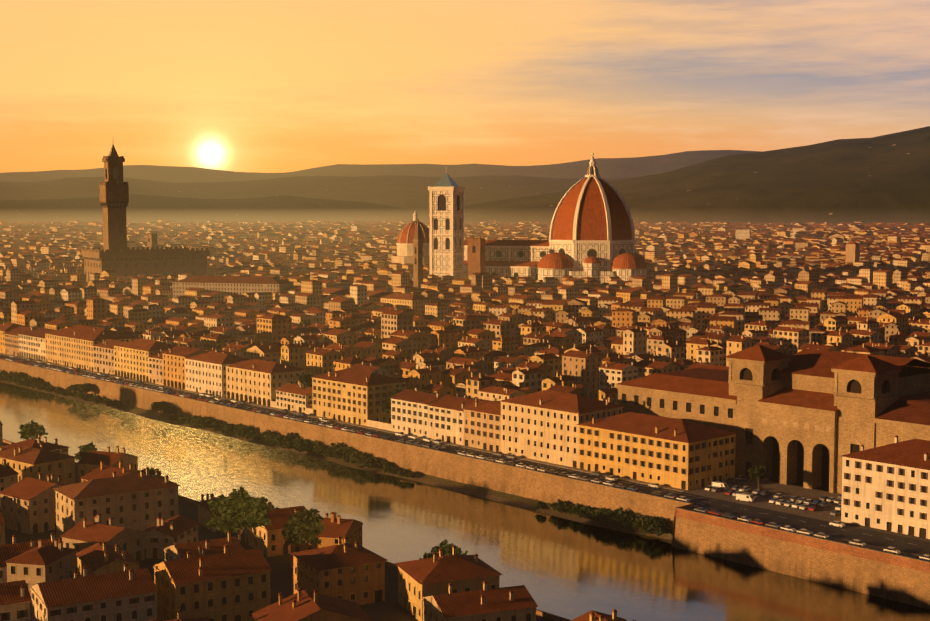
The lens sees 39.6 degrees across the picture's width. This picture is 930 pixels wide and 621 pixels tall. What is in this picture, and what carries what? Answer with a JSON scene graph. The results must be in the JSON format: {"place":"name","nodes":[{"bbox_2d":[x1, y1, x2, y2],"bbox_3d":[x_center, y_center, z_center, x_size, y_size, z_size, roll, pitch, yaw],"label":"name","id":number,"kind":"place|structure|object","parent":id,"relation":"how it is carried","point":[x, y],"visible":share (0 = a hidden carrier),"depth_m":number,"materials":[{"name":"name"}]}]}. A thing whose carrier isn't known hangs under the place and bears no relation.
{"place":"outdoors","nodes":[
{"label":"outdoors","id":0,"kind":"place"},
{"bbox_2d":[0,126,929,620],"bbox_3d":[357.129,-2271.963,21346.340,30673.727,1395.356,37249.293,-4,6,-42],"label":"ground","id":1,"kind":"structure","parent":0,"point":[878,178],"depth_m":8034.34,"materials":[{"name":"soil"}]},
{"bbox_2d":[81,144,209,281],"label":"palace with tower","id":2,"kind":"structure","parent":1,"relation":"on","point":[118,255],"depth_m":1471.22,"materials":[{"name":"stone"}]},
{"bbox_2d":[17,420,467,558],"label":"bank trees","id":3,"kind":"object","parent":1,"relation":"on","point":[235,510],"visible":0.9,"depth_m":332.37,"materials":[{"name":"plant"}]},
{"bbox_2d":[0,421,635,620],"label":"foreground houses","id":4,"kind":"structure","parent":1,"relation":"on","point":[112,518],"depth_m":302.30,"materials":[{"name":"tile"}]},
{"bbox_2d":[0,299,768,534],"bbox_3d":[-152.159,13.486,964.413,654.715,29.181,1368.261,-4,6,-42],"label":"bushes","id":5,"kind":"object","parent":1,"relation":"on","point":[648,524],"visible":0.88,"depth_m":546.35,"materials":[{"name":"plant"}]},
{"bbox_2d":[428,166,464,278],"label":"campanile","id":6,"kind":"structure","parent":1,"relation":"on","point":[446,224],"depth_m":1467.94,"materials":[{"name":"stone"}]},
{"bbox_2d":[0,241,929,343],"bbox_3d":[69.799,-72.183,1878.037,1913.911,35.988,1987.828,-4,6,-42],"label":"city blocks","id":7,"kind":"structure","parent":1,"relation":"on","point":[804,285],"depth_m":1188.23,"materials":[{"name":"tile"}]},
{"bbox_2d":[0,219,929,250],"bbox_3d":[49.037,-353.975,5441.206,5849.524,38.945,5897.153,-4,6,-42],"label":"city blocks","id":8,"kind":"structure","parent":1,"relation":"on","point":[377,235],"depth_m":3665.62,"materials":[{"name":"tile"}]},
{"bbox_2d":[147,211,859,311],"bbox_3d":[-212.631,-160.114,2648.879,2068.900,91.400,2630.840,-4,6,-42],"label":"landmark buildings","id":9,"kind":"structure","parent":1,"relation":"on","point":[412,243],"depth_m":1188.82,"materials":[{"name":"stone"}]},
{"bbox_2d":[122,305,929,404],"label":"city blocks","id":10,"kind":"structure","parent":1,"relation":"on","point":[470,353],"depth_m":710.82,"materials":[{"name":"tile"}]},
{"bbox_2d":[464,153,646,283],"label":"domed cathedral","id":11,"kind":"structure","parent":1,"relation":"on","point":[592,232],"depth_m":1446.31,"materials":[{"name":"tile"}]},
{"bbox_2d":[615,344,929,493],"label":"library building","id":12,"kind":"structure","parent":1,"relation":"on","point":[807,418],"depth_m":440.89,"materials":[{"name":"stone"}]},
{"bbox_2d":[0,382,929,620],"bbox_3d":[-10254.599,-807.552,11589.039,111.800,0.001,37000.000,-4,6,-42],"label":"river water","id":13,"kind":"structure","parent":0,"point":[564,568],"depth_m":414.39,"materials":[{"name":"liquid"}]},
{"bbox_2d":[0,353,929,620],"bbox_3d":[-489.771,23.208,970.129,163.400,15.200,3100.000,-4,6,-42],"label":"embankment wall","id":14,"kind":"structure","parent":0,"point":[877,571],"depth_m":426.98,"materials":[{"name":"stone"}]},
{"bbox_2d":[0,322,929,538],"bbox_3d":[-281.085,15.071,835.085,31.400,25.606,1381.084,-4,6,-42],"label":"riverfront buildings","id":15,"kind":"structure","parent":14,"relation":"on","point":[886,487],"depth_m":488.08,"materials":[{"name":"paint"}]},
{"bbox_2d":[0,355,929,560],"bbox_3d":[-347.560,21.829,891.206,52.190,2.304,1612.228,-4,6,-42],"label":"cars","id":16,"kind":"object","parent":14,"relation":"on","point":[803,503],"visible":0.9,"depth_m":435.30,"materials":[{"name":"metal"}]},
{"bbox_2d":[0,0,929,172],"label":"sky","id":17,"kind":"structure","parent":0,"point":[258,86],"materials":[{"name":"orange"}]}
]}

